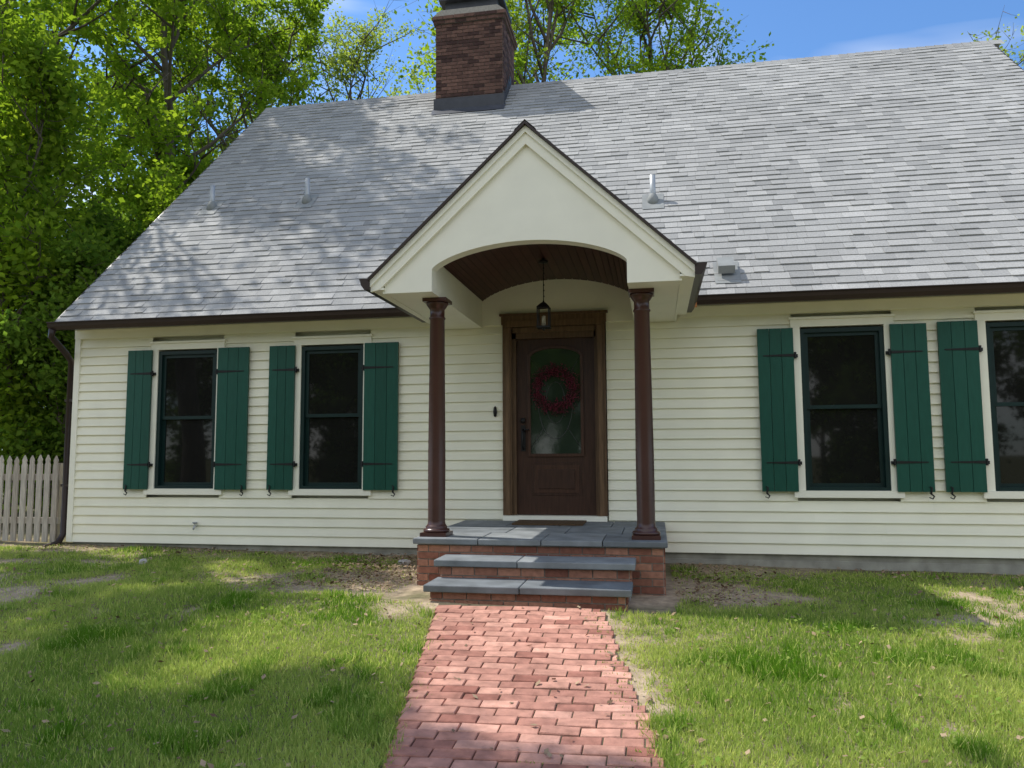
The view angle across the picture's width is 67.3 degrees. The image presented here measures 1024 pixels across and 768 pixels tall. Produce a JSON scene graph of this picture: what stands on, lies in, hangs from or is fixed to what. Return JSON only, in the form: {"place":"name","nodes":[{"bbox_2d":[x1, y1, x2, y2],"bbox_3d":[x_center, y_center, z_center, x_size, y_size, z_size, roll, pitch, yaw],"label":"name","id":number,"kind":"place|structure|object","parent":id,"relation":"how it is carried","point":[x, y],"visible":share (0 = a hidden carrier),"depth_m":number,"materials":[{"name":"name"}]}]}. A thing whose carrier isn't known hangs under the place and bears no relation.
{"place":"outdoors","nodes":[
{"label":"outdoors","id":0,"kind":"place"},
{"bbox_2d":[0,494,1023,767],"bbox_3d":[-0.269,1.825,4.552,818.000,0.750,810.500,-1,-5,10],"label":"lawn","id":1,"kind":"structure","parent":0,"point":[352,726],"depth_m":4.76,"materials":[{"name":"green plant"}]},
{"bbox_2d":[0,455,62,541],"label":"picket fence","id":2,"kind":"object","parent":1,"relation":"on","point":[45,519],"visible":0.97,"depth_m":10.03,"materials":[{"name":"white wood"}]},
{"bbox_2d":[0,58,119,501],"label":"understory shrub","id":3,"kind":"object","parent":1,"relation":"on","point":[68,151],"visible":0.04,"depth_m":15.86,"materials":[{"name":"green plant"}]},
{"bbox_2d":[0,225,123,525],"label":"understory shrub","id":4,"kind":"object","parent":1,"relation":"on","point":[37,343],"visible":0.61,"depth_m":12.54,"materials":[{"name":"green plant"}]},
{"bbox_2d":[0,0,151,524],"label":"understory shrub","id":5,"kind":"object","parent":1,"relation":"on","point":[36,65],"visible":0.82,"depth_m":12.97,"materials":[{"name":"green plant"}]},
{"bbox_2d":[9,189,152,436],"bbox_3d":[-8.233,-0.534,15.522,3.363,6.993,3.778,-1,-5,8],"label":"understory shrub","id":6,"kind":"object","parent":1,"relation":"on","point":[109,222],"visible":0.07,"depth_m":15.82,"materials":[{"name":"green plant"}]},
{"bbox_2d":[0,0,218,270],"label":"deciduous tree","id":7,"kind":"object","parent":1,"relation":"on","point":[80,19],"visible":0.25,"depth_m":16.66,"materials":[{"name":"green plant"}]},
{"bbox_2d":[9,0,236,494],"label":"deciduous tree","id":8,"kind":"object","parent":1,"relation":"on","point":[115,151],"visible":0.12,"depth_m":21.84,"materials":[{"name":"green plant"}]},
{"bbox_2d":[139,559,146,564],"bbox_3d":[-3.921,1.902,8.189,0.091,0.080,0.062,-1,-5,10],"label":"loose stone","id":9,"kind":"object","parent":1,"relation":"on","point":[142,560],"visible":0.65,"depth_m":8.17,"materials":[{"name":"grey stone"}]},
{"bbox_2d":[86,144,204,226],"bbox_3d":[-8.903,-1.770,20.538,3.983,10.400,3.384,1,-6,-18],"label":"understory shrub","id":10,"kind":"object","parent":1,"relation":"on","point":[144,178],"visible":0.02,"depth_m":20.12,"materials":[{"name":"green plant"}]},
{"bbox_2d":[108,155,183,247],"bbox_3d":[-8.439,-1.103,17.383,2.717,8.348,3.197,-2,-6,19],"label":"understory shrub","id":11,"kind":"object","parent":1,"relation":"on","point":[138,207],"visible":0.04,"depth_m":17.52,"materials":[{"name":"green plant"}]},
{"bbox_2d":[74,61,232,212],"bbox_3d":[-13.541,-4.537,29.698,7.161,17.489,7.448,2,-6,-25],"label":"deciduous tree","id":12,"kind":"object","parent":1,"relation":"on","point":[102,72],"visible":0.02,"depth_m":29.26,"materials":[{"name":"green plant"}]},
{"bbox_2d":[118,155,189,256],"bbox_3d":[-6.731,-0.884,15.718,2.452,7.533,2.885,3,-6,-34],"label":"understory shrub","id":13,"kind":"object","parent":1,"relation":"on","point":[165,197],"visible":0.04,"depth_m":15.48,"materials":[{"name":"green plant"}]},
{"bbox_2d":[72,0,262,214],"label":"deciduous tree","id":14,"kind":"object","parent":1,"relation":"on","point":[160,88],"visible":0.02,"depth_m":25.25,"materials":[{"name":"green plant"}]},
{"bbox_2d":[49,0,325,225],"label":"deciduous tree","id":15,"kind":"object","parent":1,"relation":"on","point":[147,104],"visible":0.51,"depth_m":19.47,"materials":[{"name":"green plant"}]},
{"bbox_2d":[96,0,343,170],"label":"deciduous tree","id":16,"kind":"object","parent":1,"relation":"on","point":[273,46],"visible":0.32,"depth_m":21.49,"materials":[{"name":"green plant"}]},
{"bbox_2d":[126,0,351,157],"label":"deciduous tree","id":17,"kind":"object","parent":1,"relation":"on","point":[237,105],"visible":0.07,"depth_m":25.58,"materials":[{"name":"green plant"}]},
{"bbox_2d":[222,0,431,126],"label":"deciduous tree","id":18,"kind":"object","parent":1,"relation":"on","point":[346,61],"visible":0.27,"depth_m":25.87,"materials":[{"name":"green plant"}]},
{"bbox_2d":[398,559,410,565],"bbox_3d":[-1.161,1.930,8.284,0.128,0.079,0.116,2,-6,-27],"label":"loose stone","id":19,"kind":"object","parent":1,"relation":"on","point":[405,560],"visible":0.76,"depth_m":8.25,"materials":[{"name":"grey stone"}]},
{"bbox_2d":[379,0,586,96],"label":"deciduous tree","id":20,"kind":"object","parent":1,"relation":"on","point":[516,28],"visible":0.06,"depth_m":28.28,"materials":[{"name":"green plant"}]},
{"bbox_2d":[1,543,1023,767],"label":"fallen leaves","id":21,"kind":"object","parent":1,"relation":"on","point":[210,765],"visible":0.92,"depth_m":6.95,"materials":[{"name":"brown plant"}]},
{"bbox_2d":[383,603,663,767],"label":"brick walkway","id":22,"kind":"structure","parent":1,"relation":"on","point":[490,659],"depth_m":4.21,"materials":[{"name":"red brick"}]},
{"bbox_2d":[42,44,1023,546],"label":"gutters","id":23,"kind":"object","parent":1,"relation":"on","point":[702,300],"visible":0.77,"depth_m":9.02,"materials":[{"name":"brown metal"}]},
{"bbox_2d":[413,520,667,610],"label":"front porch steps","id":24,"kind":"structure","parent":1,"relation":"on","point":[607,565],"depth_m":6.59,"materials":[{"name":"grey stone"}]},
{"bbox_2d":[359,119,706,539],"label":"entry portico","id":25,"kind":"structure","parent":24,"relation":"on","point":[497,224],"depth_m":7.04,"materials":[{"name":"beige paint"}]},
{"bbox_2d":[536,258,550,330],"bbox_3d":[0.328,-0.937,8.011,0.136,0.770,0.136,-1,-5,10],"label":"hanging lantern","id":26,"kind":"object","parent":25,"relation":"hanging from","point":[543,304],"visible":1,"depth_m":7.99,"materials":[{"name":"black metal"}]},
{"bbox_2d":[512,520,586,525],"bbox_3d":[0.414,1.514,8.405,0.760,0.017,0.480,-1,-5,10],"label":"door mat","id":27,"kind":"object","parent":24,"relation":"on","point":[556,522],"depth_m":8.31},
{"bbox_2d":[503,515,607,521],"bbox_3d":[0.497,1.529,8.781,1.185,0.056,0.210,-1,-5,10],"label":"door threshold","id":28,"kind":"object","parent":24,"relation":"on","point":[592,518],"depth_m":8.69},
{"bbox_2d":[66,293,1023,541],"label":"wall trim","id":29,"kind":"structure","parent":1,"relation":"on","point":[881,304],"depth_m":9.34,"materials":[{"name":"paint"}]},
{"bbox_2d":[143,339,226,494],"bbox_3d":[-4.107,0.422,9.760,1.065,1.940,0.172,-1,-5,10],"label":"window","id":30,"kind":"structure","parent":29,"relation":"attached to","point":[183,422],"depth_m":9.77,"materials":[{"name":"paint"}]},
{"bbox_2d":[123,350,155,494],"bbox_3d":[-4.736,0.487,9.779,0.380,1.841,0.065,-1,-5,10],"label":"shutter","id":31,"kind":"object","parent":30,"relation":"attached to","point":[140,374],"visible":1,"depth_m":9.77,"materials":[{"name":"green wood"}]},
{"bbox_2d":[212,347,249,495],"bbox_3d":[-3.497,0.460,9.550,0.460,1.841,0.065,-1,-5,10],"label":"shutter","id":32,"kind":"object","parent":30,"relation":"attached to","point":[229,464],"visible":1,"depth_m":9.53,"materials":[{"name":"green wood"}]},
{"bbox_2d":[288,334,372,495],"bbox_3d":[-2.188,0.379,9.406,1.050,1.940,0.172,-1,-5,10],"label":"window","id":33,"kind":"structure","parent":29,"relation":"attached to","point":[328,418],"depth_m":9.41,"materials":[{"name":"paint"}]},
{"bbox_2d":[266,345,298,495],"bbox_3d":[-2.808,0.445,9.423,0.380,1.841,0.065,-1,-5,10],"label":"shutter","id":34,"kind":"object","parent":33,"relation":"attached to","point":[281,463],"visible":1,"depth_m":9.42,"materials":[{"name":"green wood"}]},
{"bbox_2d":[360,342,398,496],"bbox_3d":[-1.589,0.418,9.198,0.470,1.841,0.065,-1,-5,10],"label":"shutter","id":35,"kind":"object","parent":33,"relation":"attached to","point":[379,462],"visible":1,"depth_m":9.18,"materials":[{"name":"green wood"}]},
{"bbox_2d":[55,40,1023,321],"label":"roof shingles","id":36,"kind":"object","parent":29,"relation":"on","point":[899,166],"visible":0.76,"depth_m":10.88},
{"bbox_2d":[197,174,741,282],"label":"roof vents","id":37,"kind":"object","parent":36,"relation":"on","point":[724,268],"visible":0.94,"depth_m":10.12,"materials":[{"name":"grey metal"}]},
{"bbox_2d":[432,4,517,98],"bbox_3d":[-0.672,-5.602,14.453,1.379,2.370,1.259,-1,-5,10],"label":"chimney","id":38,"kind":"object","parent":36,"relation":"on","point":[476,46],"visible":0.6,"depth_m":13.93,"materials":[{"name":"brick"}]},
{"bbox_2d":[431,0,511,114],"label":"chimney flashing","id":39,"kind":"object","parent":38,"relation":"attached to","point":[469,103],"visible":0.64,"depth_m":13.85,"materials":[{"name":"grey metal"}]},
{"bbox_2d":[788,314,904,497],"bbox_3d":[3.593,0.241,8.340,1.100,1.960,0.172,-1,-5,10],"label":"window","id":40,"kind":"structure","parent":29,"relation":"attached to","point":[844,412],"depth_m":8.34,"materials":[{"name":"paint"}]},
{"bbox_2d":[757,328,801,498],"bbox_3d":[2.913,0.313,8.368,0.420,1.851,0.065,-1,-5,10],"label":"shutter","id":41,"kind":"object","parent":40,"relation":"attached to","point":[781,462],"visible":1,"depth_m":8.36,"materials":[{"name":"green wood"}]},
{"bbox_2d":[885,323,934,498],"bbox_3d":[4.204,0.282,8.130,0.405,1.856,0.065,-1,-5,10],"label":"shutter","id":42,"kind":"object","parent":40,"relation":"attached to","point":[913,461],"visible":1,"depth_m":8.12,"materials":[{"name":"green wood"}]},
{"bbox_2d":[972,309,1023,498],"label":"window","id":43,"kind":"structure","parent":29,"relation":"attached to","point":[1001,341],"depth_m":8.05,"materials":[{"name":"paint"}]},
{"bbox_2d":[936,320,989,498],"bbox_3d":[4.723,0.265,8.035,0.430,1.866,0.065,-1,-5,10],"label":"shutter","id":44,"kind":"object","parent":43,"relation":"attached to","point":[966,461],"visible":1,"depth_m":8.03,"materials":[{"name":"green wood"}]},
{"bbox_2d":[73,542,1023,574],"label":"foundation","id":45,"kind":"object","parent":1,"relation":"on","point":[1011,566],"visible":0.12,"depth_m":8.25,"materials":[{"name":"concrete"}]},
{"bbox_2d":[72,128,1023,557],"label":"clapboard siding","id":46,"kind":"object","parent":45,"relation":"on","point":[710,496],"visible":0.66,"depth_m":8.76,"materials":[{"name":"beige paint"}]},
{"bbox_2d":[493,406,496,416],"bbox_3d":[-0.197,0.322,8.985,0.048,0.125,0.048,-1,-5,10],"label":"doorbell","id":47,"kind":"object","parent":46,"relation":"attached to","point":[495,411],"visible":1,"depth_m":8.97,"materials":[{"name":"black metal"}]},
{"bbox_2d":[382,0,720,91],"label":"deciduous tree","id":48,"kind":"object","parent":1,"relation":"on","point":[551,8],"visible":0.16,"depth_m":26.00,"materials":[{"name":"green plant"}]},
{"bbox_2d":[507,0,773,77],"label":"deciduous tree","id":49,"kind":"object","parent":1,"relation":"on","point":[630,16],"visible":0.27,"depth_m":27.01,"materials":[{"name":"green plant"}]},
{"bbox_2d":[961,5,1023,69],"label":"deciduous tree","id":50,"kind":"object","parent":1,"relation":"on","point":[1004,50],"visible":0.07,"depth_m":22.54,"materials":[{"name":"green plant"}]},
{"bbox_2d":[2,0,1023,449],"label":"sky","id":51,"kind":"structure","parent":0,"point":[798,28],"materials":[{"name":"blue"}]},
{"bbox_2d":[499,310,608,515],"bbox_3d":[0.492,0.336,8.901,1.265,2.335,0.190,-1,-5,10],"label":"entry door","id":52,"kind":"structure","parent":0,"point":[564,324],"depth_m":8.89,"materials":[{"name":"brown wood"}]},
{"bbox_2d":[516,337,596,514],"bbox_3d":[0.509,0.484,8.903,0.914,2.040,0.074,-1,-5,10],"label":"door leaf","id":53,"kind":"object","parent":52,"relation":"attached to","point":[556,484],"visible":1,"depth_m":8.85,"materials":[{"name":"brown wood"}]},
{"bbox_2d":[527,362,580,415],"bbox_3d":[0.493,0.057,8.869,0.657,0.637,0.104,-1,-5,10],"label":"berry wreath","id":54,"kind":"object","parent":53,"relation":"hanging from","point":[554,407],"visible":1,"depth_m":8.87,"materials":[{"name":"red plant"}]},
{"bbox_2d":[531,357,579,447],"bbox_3d":[0.503,0.214,8.907,0.574,1.042,0.007,-1,-5,10],"label":"door glass caming","id":55,"kind":"object","parent":53,"relation":"attached to","point":[564,408],"depth_m":8.90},
{"bbox_2d":[569,79,821,290],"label":"roof deck","id":56,"kind":"structure","parent":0,"point":[692,181],"depth_m":10.45,"materials":[{"name":"grey"}]}
]}

